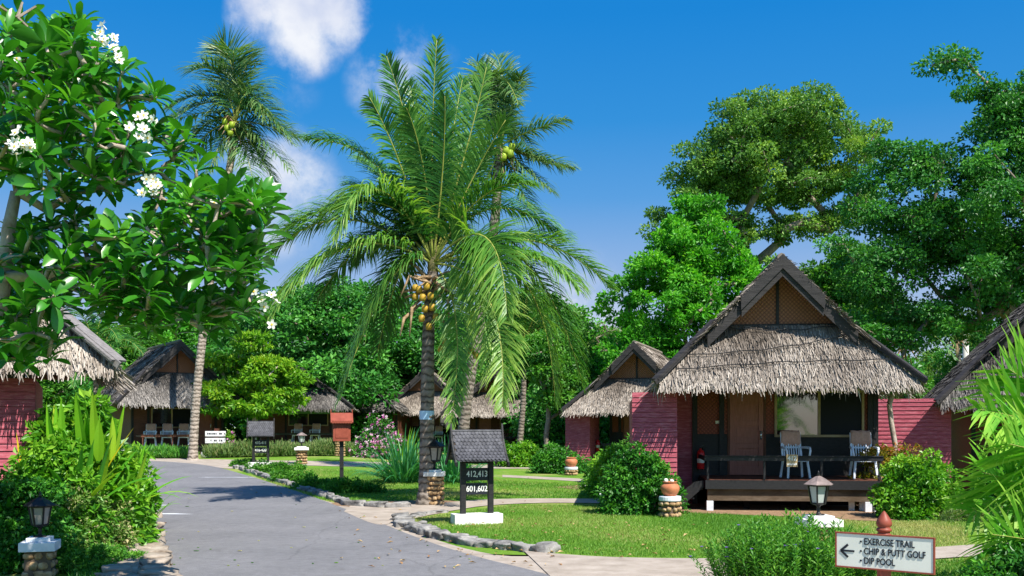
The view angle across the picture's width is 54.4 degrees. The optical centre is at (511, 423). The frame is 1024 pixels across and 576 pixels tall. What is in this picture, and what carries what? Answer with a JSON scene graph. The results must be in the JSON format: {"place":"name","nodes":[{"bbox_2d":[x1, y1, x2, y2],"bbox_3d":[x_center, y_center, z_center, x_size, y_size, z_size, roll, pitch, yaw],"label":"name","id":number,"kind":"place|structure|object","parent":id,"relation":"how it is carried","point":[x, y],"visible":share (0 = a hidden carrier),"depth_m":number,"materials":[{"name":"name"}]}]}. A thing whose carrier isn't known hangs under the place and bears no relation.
{"place":"outdoors","nodes":[
{"label":"outdoors","id":0,"kind":"place"},
{"bbox_2d":[201,437,380,457],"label":"hedge","id":1,"kind":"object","parent":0,"point":[320,446],"depth_m":43.91,"materials":[{"name":"green plant"}]},
{"bbox_2d":[148,458,528,468],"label":"path","id":2,"kind":"structure","parent":0,"point":[221,463],"depth_m":40.46,"materials":[{"name":"concrete"}]},
{"bbox_2d":[144,461,549,575],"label":"road","id":3,"kind":"structure","parent":0,"point":[242,514],"depth_m":16.12,"materials":[{"name":"asphalt"}]},
{"bbox_2d":[0,428,1020,575],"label":"ground","id":4,"kind":"structure","parent":0,"point":[498,473],"depth_m":22.87,"materials":[{"name":"plant"}]},
{"bbox_2d":[18,492,60,575],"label":"garden lantern","id":5,"kind":"object","parent":4,"relation":"on","point":[39,550],"visible":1,"depth_m":11.87,"materials":[{"name":"stone"}]},
{"bbox_2d":[0,468,91,574],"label":"garden bush","id":6,"kind":"object","parent":4,"relation":"on","point":[14,528],"visible":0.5,"depth_m":12.58,"materials":[{"name":"green plant"}]},
{"bbox_2d":[2,428,122,549],"bbox_3d":[-6.148,1.063,13.431,1.748,2.053,1.283,0,0,0],"label":"garden bush","id":7,"kind":"object","parent":4,"relation":"on","point":[59,455],"visible":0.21,"depth_m":13.19,"materials":[{"name":"green plant"}]},
{"bbox_2d":[0,436,165,499],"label":"strap plant","id":8,"kind":"object","parent":7,"relation":"on","point":[103,480],"visible":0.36,"depth_m":13.36,"materials":[{"name":"green plant"}]},
{"bbox_2d":[0,307,140,479],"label":"thatched bungalow","id":9,"kind":"object","parent":4,"relation":"on","point":[96,358],"visible":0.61,"depth_m":14.16,"materials":[{"name":"brown wood"}]},
{"bbox_2d":[38,373,104,413],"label":"woodland tree","id":10,"kind":"object","parent":4,"relation":"on","point":[61,389],"visible":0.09,"depth_m":58.77,"materials":[{"name":"green plant"}]},
{"bbox_2d":[23,483,139,565],"bbox_3d":[-5.842,1.380,13.524,1.404,1.282,2.203,0,0,0],"label":"garden bush","id":11,"kind":"object","parent":4,"relation":"on","point":[122,532],"visible":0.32,"depth_m":13.29,"materials":[{"name":"green plant"}]},
{"bbox_2d":[37,320,131,403],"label":"woodland tree","id":12,"kind":"object","parent":4,"relation":"on","point":[122,364],"visible":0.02,"depth_m":63.04,"materials":[{"name":"green plant"}]},
{"bbox_2d":[66,566,103,575],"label":"grass","id":13,"kind":"structure","parent":4,"relation":"on","point":[85,573],"depth_m":12.02,"materials":[{"name":"green plant"}]},
{"bbox_2d":[61,376,110,417],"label":"undergrowth","id":14,"kind":"object","parent":4,"relation":"on","point":[87,388],"depth_m":57.30,"materials":[{"name":"green plant"}]},
{"bbox_2d":[19,386,157,545],"bbox_3d":[-6.178,0.797,14.181,1.935,2.689,1.760,0,0,26],"label":"garden bush","id":15,"kind":"object","parent":4,"relation":"on","point":[125,476],"visible":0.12,"depth_m":14.06,"materials":[{"name":"green plant"}]},
{"bbox_2d":[46,399,102,462],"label":"strap plant","id":16,"kind":"object","parent":15,"relation":"on","point":[59,420],"visible":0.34,"depth_m":13.49,"materials":[{"name":"green plant"}]},
{"bbox_2d":[74,392,124,460],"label":"strap plant","id":17,"kind":"object","parent":15,"relation":"on","point":[92,430],"visible":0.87,"depth_m":13.46,"materials":[{"name":"green plant"}]},
{"bbox_2d":[94,441,197,502],"bbox_3d":[-5.752,0.625,14.332,2.206,1.061,2.052,0,0,0],"label":"strap plant","id":18,"kind":"object","parent":15,"relation":"on","point":[142,467],"visible":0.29,"depth_m":14.33,"materials":[{"name":"green plant"}]},
{"bbox_2d":[56,540,147,573],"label":"garden bush","id":19,"kind":"object","parent":4,"relation":"on","point":[100,555],"visible":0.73,"depth_m":12.47,"materials":[{"name":"green plant"}]},
{"bbox_2d":[67,308,150,394],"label":"tree","id":20,"kind":"object","parent":4,"relation":"on","point":[111,340],"visible":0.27,"depth_m":51.26,"materials":[{"name":"green plant"}]},
{"bbox_2d":[94,512,182,575],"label":"stone edging","id":21,"kind":"object","parent":4,"relation":"on","point":[156,559],"visible":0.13,"depth_m":12.42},
{"bbox_2d":[102,323,186,369],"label":"woodland tree","id":22,"kind":"object","parent":4,"relation":"on","point":[141,338],"visible":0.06,"depth_m":65.34,"materials":[{"name":"green plant"}]},
{"bbox_2d":[125,441,165,538],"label":"garden bush","id":23,"kind":"object","parent":4,"relation":"on","point":[151,486],"visible":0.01,"depth_m":14.94,"materials":[{"name":"green plant"}]},
{"bbox_2d":[0,0,294,376],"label":"frangipani tree","id":24,"kind":"object","parent":4,"relation":"on","point":[223,215],"visible":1,"depth_m":8.01,"materials":[{"name":"green plant"}]},
{"bbox_2d":[126,443,198,458],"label":"tall grass","id":25,"kind":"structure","parent":4,"relation":"on","point":[164,450],"depth_m":42.31,"materials":[{"name":"green plant"}]},
{"bbox_2d":[125,294,208,365],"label":"woodland tree","id":26,"kind":"object","parent":4,"relation":"on","point":[181,336],"visible":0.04,"depth_m":67.99,"materials":[{"name":"green plant"}]},
{"bbox_2d":[98,339,246,453],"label":"thatched bungalow","id":27,"kind":"object","parent":4,"relation":"on","point":[161,394],"visible":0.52,"depth_m":46.46,"materials":[{"name":"brown wood"}]},
{"bbox_2d":[151,408,190,427],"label":"window","id":28,"kind":"structure","parent":27,"relation":"in","point":[175,416],"depth_m":47.17,"materials":[{"name":"black glass"}]},
{"bbox_2d":[198,413,211,444],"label":"door","id":29,"kind":"structure","parent":27,"relation":"in","point":[205,422],"depth_m":48.05,"materials":[{"name":"brown wood"}]},
{"bbox_2d":[205,428,225,442],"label":"white direction sign","id":30,"kind":"object","parent":4,"relation":"on","point":[216,433],"visible":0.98,"depth_m":43.78,"materials":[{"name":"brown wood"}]},
{"bbox_2d":[186,320,278,442],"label":"woodland tree","id":31,"kind":"object","parent":4,"relation":"on","point":[228,423],"visible":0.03,"depth_m":63.82,"materials":[{"name":"green plant"}]},
{"bbox_2d":[161,19,307,459],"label":"coconut palm","id":32,"kind":"object","parent":4,"relation":"on","point":[234,89],"visible":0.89,"depth_m":41.30,"materials":[{"name":"green plant"}]},
{"bbox_2d":[228,457,263,466],"bbox_3d":[-10.069,1.494,38.021,1.584,0.587,0.915,0,0,0],"label":"herb patch","id":33,"kind":"object","parent":4,"relation":"on","point":[244,461],"visible":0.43,"depth_m":37.87,"materials":[{"name":"green plant"}]},
{"bbox_2d":[190,329,316,439],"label":"almond tree","id":34,"kind":"object","parent":4,"relation":"on","point":[260,372],"visible":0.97,"depth_m":45.89,"materials":[{"name":"green plant"}]},
{"bbox_2d":[246,418,274,466],"bbox_3d":[-9.504,0.729,37.651,1.010,1.910,0.900,0,0,-12],"label":"numbered signboard","id":35,"kind":"object","parent":4,"relation":"on","point":[260,428],"visible":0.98,"depth_m":37.56,"materials":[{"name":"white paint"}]},
{"bbox_2d":[193,281,349,442],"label":"woodland tree","id":36,"kind":"object","parent":4,"relation":"on","point":[227,347],"visible":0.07,"depth_m":59.90,"materials":[{"name":"green plant"}]},
{"bbox_2d":[243,458,307,472],"bbox_3d":[-8.454,1.520,35.540,2.305,0.698,0.946,0,0,0],"label":"herb patch","id":37,"kind":"object","parent":4,"relation":"on","point":[272,466],"visible":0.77,"depth_m":35.41,"materials":[{"name":"green plant"}]},
{"bbox_2d":[266,469,318,482],"bbox_3d":[-6.941,1.684,31.590,1.658,0.566,0.934,0,0,0],"label":"herb patch","id":38,"kind":"object","parent":4,"relation":"on","point":[292,475],"visible":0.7,"depth_m":31.41,"materials":[{"name":"green plant"}]},
{"bbox_2d":[294,430,308,463],"bbox_3d":[-8.310,0.943,39.307,0.560,1.374,0.560,0,0,-11],"label":"garden lantern","id":39,"kind":"object","parent":4,"relation":"on","point":[301,451],"visible":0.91,"depth_m":39.15,"materials":[{"name":"stone"}]},
{"bbox_2d":[259,365,360,444],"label":"thatched bungalow","id":40,"kind":"object","parent":4,"relation":"on","point":[319,407],"visible":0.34,"depth_m":55.40,"materials":[{"name":"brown wood"}]},
{"bbox_2d":[288,414,327,425],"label":"window","id":41,"kind":"structure","parent":40,"relation":"in","point":[306,419],"depth_m":55.73,"materials":[{"name":"black glass"}]},
{"bbox_2d":[233,465,410,507],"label":"stone kerb","id":42,"kind":"structure","parent":4,"relation":"on","point":[344,501],"depth_m":24.00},
{"bbox_2d":[288,473,361,488],"bbox_3d":[-5.291,1.706,28.080,2.203,0.670,0.866,0,0,0],"label":"herb patch","id":43,"kind":"object","parent":4,"relation":"on","point":[312,482],"visible":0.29,"depth_m":27.96,"materials":[{"name":"green plant"}]},
{"bbox_2d":[264,275,418,441],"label":"woodland tree","id":44,"kind":"object","parent":4,"relation":"on","point":[342,307],"visible":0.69,"depth_m":57.52,"materials":[{"name":"green plant"}]},
{"bbox_2d":[330,409,352,477],"bbox_3d":[-5.363,0.688,31.320,0.690,2.300,0.713,0,0,-12],"label":"letter box","id":45,"kind":"object","parent":4,"relation":"on","point":[342,422],"visible":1,"depth_m":31.14,"materials":[{"name":"red wood"}]},
{"bbox_2d":[316,475,387,493],"bbox_3d":[-4.310,1.695,26.787,1.971,0.666,0.870,0,0,0],"label":"herb patch","id":46,"kind":"object","parent":4,"relation":"on","point":[343,485],"visible":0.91,"depth_m":26.59,"materials":[{"name":"green plant"}]},
{"bbox_2d":[346,410,407,459],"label":"bougainvillea","id":47,"kind":"object","parent":4,"relation":"on","point":[369,441],"visible":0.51,"depth_m":45.21,"materials":[{"name":"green plant"}]},
{"bbox_2d":[346,374,411,442],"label":"thatched bungalow","id":48,"kind":"object","parent":4,"relation":"on","point":[402,423],"visible":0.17,"depth_m":58.51,"materials":[{"name":"brown wood"}]},
{"bbox_2d":[343,427,457,483],"bbox_3d":[-3.545,0.925,31.514,4.264,1.930,4.020,0,0,0],"label":"sword fern","id":49,"kind":"object","parent":4,"relation":"on","point":[399,471],"visible":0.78,"depth_m":30.93,"materials":[{"name":"green plant"}]},
{"bbox_2d":[323,278,486,417],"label":"woodland tree","id":50,"kind":"object","parent":4,"relation":"on","point":[412,354],"visible":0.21,"depth_m":60.89,"materials":[{"name":"green plant"}]},
{"bbox_2d":[250,468,604,501],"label":"grass","id":51,"kind":"structure","parent":4,"relation":"on","point":[498,487],"depth_m":27.89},
{"bbox_2d":[393,369,470,451],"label":"thatched bungalow","id":52,"kind":"object","parent":4,"relation":"on","point":[409,397],"visible":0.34,"depth_m":59.85,"materials":[{"name":"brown wood"}]},
{"bbox_2d":[423,436,445,504],"bbox_3d":[-1.777,1.087,22.788,0.536,1.626,0.476,0,0,0],"label":"garden lantern","id":53,"kind":"object","parent":4,"relation":"on","point":[436,483],"visible":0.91,"depth_m":22.62,"materials":[{"name":"stone"}]},
{"bbox_2d":[162,477,706,567],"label":"fallen leaves","id":54,"kind":"object","parent":4,"relation":"on","point":[504,538],"visible":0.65,"depth_m":15.39,"materials":[{"name":"brown plant"}]},
{"bbox_2d":[323,500,548,574],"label":"concrete margin","id":55,"kind":"object","parent":4,"relation":"on","point":[518,559],"visible":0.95,"depth_m":13.85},
{"bbox_2d":[263,33,621,504],"bbox_3d":[-1.671,-3.361,23.319,8.576,10.640,5.981,0,0,0],"label":"coconut palm","id":56,"kind":"object","parent":4,"relation":"on","point":[433,217],"visible":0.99,"depth_m":22.32,"materials":[{"name":"green plant"}]},
{"bbox_2d":[408,309,490,382],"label":"woodland tree","id":57,"kind":"object","parent":4,"relation":"on","point":[459,338],"visible":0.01,"depth_m":65.95,"materials":[{"name":"green plant"}]},
{"bbox_2d":[403,434,507,482],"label":"sword fern","id":58,"kind":"object","parent":4,"relation":"on","point":[452,471],"visible":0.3,"depth_m":31.04,"materials":[{"name":"green plant"}]},
{"bbox_2d":[391,512,560,552],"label":"stone kerb","id":59,"kind":"structure","parent":4,"relation":"on","point":[406,521],"depth_m":15.29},
{"bbox_2d":[445,423,509,524],"bbox_3d":[-0.654,0.945,18.485,1.010,1.910,0.900,0,0,-17],"label":"numbered signboard","id":60,"kind":"object","parent":4,"relation":"on","point":[488,447],"visible":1,"depth_m":18.39,"materials":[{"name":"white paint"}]},
{"bbox_2d":[434,369,528,443],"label":"thatched bungalow","id":61,"kind":"object","parent":4,"relation":"on","point":[482,417],"visible":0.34,"depth_m":58.79,"materials":[{"name":"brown wood"}]},
{"bbox_2d":[479,416,490,429],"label":"door","id":62,"kind":"structure","parent":61,"relation":"in","point":[484,423],"depth_m":60.14,"materials":[{"name":"brown wood"}]},
{"bbox_2d":[451,50,580,429],"bbox_3d":[-0.056,-5.383,33.043,4.813,14.483,3.474,0,0,0],"label":"coconut palm","id":63,"kind":"object","parent":4,"relation":"on","point":[503,99],"visible":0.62,"depth_m":32.84,"materials":[{"name":"green plant"}]},
{"bbox_2d":[494,439,538,466],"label":"garden bush","id":64,"kind":"object","parent":4,"relation":"on","point":[519,454],"visible":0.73,"depth_m":42.57,"materials":[{"name":"green plant"}]},
{"bbox_2d":[450,280,589,444],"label":"feather palm","id":65,"kind":"object","parent":4,"relation":"on","point":[529,324],"visible":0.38,"depth_m":49.75,"materials":[{"name":"green plant"}]},
{"bbox_2d":[474,289,606,438],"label":"woodland tree","id":66,"kind":"object","parent":4,"relation":"on","point":[584,331],"visible":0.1,"depth_m":60.99,"materials":[{"name":"green plant"}]},
{"bbox_2d":[511,327,589,450],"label":"slender tree","id":67,"kind":"object","parent":4,"relation":"on","point":[538,368],"visible":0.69,"depth_m":44.19,"materials":[{"name":"green plant"}]},
{"bbox_2d":[503,383,608,456],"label":"undergrowth","id":68,"kind":"object","parent":4,"relation":"on","point":[535,420],"visible":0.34,"depth_m":53.44,"materials":[{"name":"green plant"}]},
{"bbox_2d":[526,441,588,473],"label":"garden bush","id":69,"kind":"object","parent":4,"relation":"on","point":[549,461],"visible":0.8,"depth_m":37.12,"materials":[{"name":"green plant"}]},
{"bbox_2d":[569,302,628,386],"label":"woodland tree","id":70,"kind":"object","parent":4,"relation":"on","point":[600,361],"visible":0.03,"depth_m":64.11,"materials":[{"name":"green plant"}]},
{"bbox_2d":[583,443,623,497],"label":"garden bush","id":71,"kind":"object","parent":4,"relation":"on","point":[597,473],"visible":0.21,"depth_m":25.42,"materials":[{"name":"green plant"}]},
{"bbox_2d":[588,322,624,351],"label":"tree","id":72,"kind":"object","parent":4,"relation":"on","point":[604,334],"visible":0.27,"depth_m":54.99,"materials":[{"name":"green plant"}]},
{"bbox_2d":[584,433,628,478],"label":"garden bush","id":73,"kind":"object","parent":4,"relation":"on","point":[622,445],"visible":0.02,"depth_m":30.78,"materials":[{"name":"green plant"}]},
{"bbox_2d":[559,340,668,461],"bbox_3d":[5.635,-0.635,41.812,6.195,5.370,7.444,0,0,18],"label":"thatched bungalow","id":74,"kind":"object","parent":4,"relation":"on","point":[635,366],"visible":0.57,"depth_m":39.69,"materials":[{"name":"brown wood"}]},
{"bbox_2d":[591,441,691,515],"bbox_3d":[2.664,1.190,20.475,2.129,1.710,1.224,0,0,0],"label":"garden bush","id":75,"kind":"object","parent":4,"relation":"on","point":[633,482],"visible":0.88,"depth_m":20.22,"materials":[{"name":"green plant"}]},
{"bbox_2d":[658,495,681,517],"bbox_3d":[3.138,1.665,19.753,0.470,0.470,0.468,0,0,-11],"label":"stone pedestal","id":76,"kind":"object","parent":4,"relation":"on","point":[669,505],"visible":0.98,"depth_m":19.59,"materials":[{"name":"beige stone"}]},
{"bbox_2d":[660,478,679,495],"bbox_3d":[3.136,1.251,19.755,0.380,0.351,0.380,0,0,0],"label":"clay urn","id":77,"kind":"object","parent":76,"relation":"on","point":[671,487],"visible":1,"depth_m":19.63,"materials":[{"name":"ceramic"}]},
{"bbox_2d":[591,191,768,374],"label":"shade tree","id":78,"kind":"object","parent":4,"relation":"on","point":[685,266],"visible":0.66,"depth_m":47.68,"materials":[{"name":"green plant"}]},
{"bbox_2d":[414,503,968,557],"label":"grass","id":79,"kind":"structure","parent":4,"relation":"on","point":[617,526],"depth_m":17.45,"materials":[{"name":"plant"}]},
{"bbox_2d":[635,79,893,282],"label":"shade tree","id":80,"kind":"object","parent":4,"relation":"on","point":[739,173],"visible":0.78,"depth_m":54.43,"materials":[{"name":"green plant"}]},
{"bbox_2d":[629,253,933,511],"bbox_3d":[5.905,-0.840,23.357,6.207,5.580,6.841,0,0,6],"label":"thatched bungalow","id":81,"kind":"object","parent":4,"relation":"on","point":[762,360],"visible":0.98,"depth_m":21.10,"materials":[{"name":"brown wood"}]},
{"bbox_2d":[730,391,763,474],"bbox_3d":[5.392,0.205,22.874,0.760,1.930,0.107,0,0,6],"label":"door","id":82,"kind":"structure","parent":81,"relation":"in","point":[747,411],"depth_m":22.89,"materials":[{"name":"brown wood"}]},
{"bbox_2d":[779,432,810,478],"bbox_3d":[6.197,0.672,21.845,0.600,1.018,0.626,0,0,-3],"label":"plastic chair","id":83,"kind":"object","parent":81,"relation":"on","point":[799,447],"visible":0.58,"depth_m":22.00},
{"bbox_2d":[780,430,800,445],"bbox_3d":[6.182,0.310,22.122,0.456,0.347,0.132,0,0,-3],"label":"towel","id":84,"kind":"object","parent":83,"relation":"on","point":[790,437],"visible":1,"depth_m":22.07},
{"bbox_2d":[774,390,863,436],"bbox_3d":[7.004,-0.235,22.708,1.990,1.070,0.080,0,0,6],"label":"window","id":85,"kind":"structure","parent":81,"relation":"in","point":[828,414],"depth_m":22.70,"materials":[{"name":"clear glass"}]},
{"bbox_2d":[848,432,879,478],"bbox_3d":[7.633,0.672,21.644,0.600,1.018,0.626,0,0,8],"label":"plastic chair","id":86,"kind":"object","parent":81,"relation":"on","point":[852,452],"visible":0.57,"depth_m":21.77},
{"bbox_2d":[850,430,870,445],"bbox_3d":[7.671,0.310,21.919,0.456,0.347,0.132,0,0,8],"label":"towel","id":87,"kind":"object","parent":86,"relation":"on","point":[862,437],"visible":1,"depth_m":21.87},
{"bbox_2d":[687,508,876,575],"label":"narrow leaved shrub","id":88,"kind":"object","parent":4,"relation":"on","point":[794,553],"visible":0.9,"depth_m":10.58,"materials":[{"name":"green plant"}]},
{"bbox_2d":[795,471,843,545],"bbox_3d":[4.187,1.268,13.600,0.500,1.264,0.500,0,0,-6],"label":"garden lantern","id":89,"kind":"object","parent":4,"relation":"on","point":[818,485],"visible":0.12,"depth_m":13.50,"materials":[{"name":"stone"}]},
{"bbox_2d":[799,241,908,331],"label":"shade tree","id":90,"kind":"object","parent":4,"relation":"on","point":[820,273],"visible":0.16,"depth_m":41.32,"materials":[{"name":"green plant"}]},
{"bbox_2d":[835,511,934,575],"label":"direction sign","id":91,"kind":"object","parent":4,"relation":"on","point":[883,551],"visible":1,"depth_m":8.48,"materials":[{"name":"white wood"}]},
{"bbox_2d":[846,441,923,508],"bbox_3d":[8.161,1.221,21.620,1.402,1.720,1.436,0,0,42],"label":"croton bush","id":92,"kind":"object","parent":4,"relation":"on","point":[885,452],"visible":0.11,"depth_m":21.54,"materials":[{"name":"green plant"}]},
{"bbox_2d":[887,354,924,455],"bbox_3d":[8.564,0.260,22.337,1.303,3.784,1.269,0,0,-44],"label":"slender tree","id":93,"kind":"object","parent":4,"relation":"on","point":[891,418],"visible":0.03,"depth_m":21.97,"materials":[{"name":"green plant"}]},
{"bbox_2d":[888,354,934,398],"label":"undergrowth","id":94,"kind":"object","parent":4,"relation":"on","point":[929,387],"visible":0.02,"depth_m":48.87,"materials":[{"name":"green plant"}]},
{"bbox_2d":[866,447,964,520],"bbox_3d":[7.931,1.240,19.583,1.949,1.613,1.544,0,0,0],"label":"garden bush","id":95,"kind":"object","parent":4,"relation":"on","point":[911,487],"visible":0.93,"depth_m":19.25,"materials":[{"name":"green plant"}]},
{"bbox_2d":[812,40,1023,391],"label":"shade tree","id":96,"kind":"object","parent":4,"relation":"on","point":[988,255],"visible":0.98,"depth_m":34.34,"materials":[{"name":"green plant"}]},
{"bbox_2d":[847,555,994,575],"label":"grass","id":97,"kind":"structure","parent":4,"relation":"on","point":[945,571],"depth_m":12.58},
{"bbox_2d":[916,347,951,381],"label":"woodland tree","id":98,"kind":"object","parent":4,"relation":"on","point":[931,370],"visible":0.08,"depth_m":71.86,"materials":[{"name":"green plant"}]},
{"bbox_2d":[878,303,1023,489],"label":"thatched bungalow","id":99,"kind":"object","parent":4,"relation":"on","point":[927,422],"visible":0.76,"depth_m":25.62,"materials":[{"name":"red wood"}]},
{"bbox_2d":[917,307,990,363],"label":"tree","id":100,"kind":"object","parent":4,"relation":"on","point":[957,351],"visible":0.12,"depth_m":57.91,"materials":[{"name":"green plant"}]},
{"bbox_2d":[927,320,999,384],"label":"woodland tree","id":101,"kind":"object","parent":4,"relation":"on","point":[939,354],"visible":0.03,"depth_m":67.14,"materials":[{"name":"green plant"}]},
{"bbox_2d":[933,506,1014,521],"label":"garden bush","id":102,"kind":"object","parent":4,"relation":"on","point":[951,512],"visible":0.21,"depth_m":18.85,"materials":[{"name":"green plant"}]},
{"bbox_2d":[935,317,1023,574],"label":"areca palm","id":103,"kind":"object","parent":4,"relation":"on","point":[1009,448],"visible":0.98,"depth_m":9.46,"materials":[{"name":"plant"}]},
{"bbox_2d":[951,521,1023,575],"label":"garden bush","id":104,"kind":"object","parent":4,"relation":"on","point":[1011,563],"visible":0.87,"depth_m":9.18,"materials":[{"name":"green plant"}]},
{"bbox_2d":[0,0,1023,427],"label":"sky","id":105,"kind":"structure","parent":0,"point":[635,79],"materials":[{"name":"blue"}]},
{"bbox_2d":[344,498,691,524],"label":"path","id":106,"kind":"structure","parent":0,"point":[382,515],"depth_m":21.88,"materials":[{"name":"concrete"}]},
{"bbox_2d":[502,475,582,481],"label":"path","id":107,"kind":"structure","parent":0,"point":[550,478],"depth_m":34.27,"materials":[{"name":"concrete"}]},
{"bbox_2d":[525,544,998,575],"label":"path","id":108,"kind":"structure","parent":0,"point":[578,565],"depth_m":12.98,"materials":[{"name":"concrete"}]},
{"bbox_2d":[681,493,898,520],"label":"soil","id":109,"kind":"structure","parent":0,"point":[838,511],"depth_m":21.17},
{"bbox_2d":[893,298,957,398],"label":"tree","id":110,"kind":"object","parent":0,"point":[905,355],"visible":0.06,"depth_m":45.62,"materials":[{"name":"green plant"}]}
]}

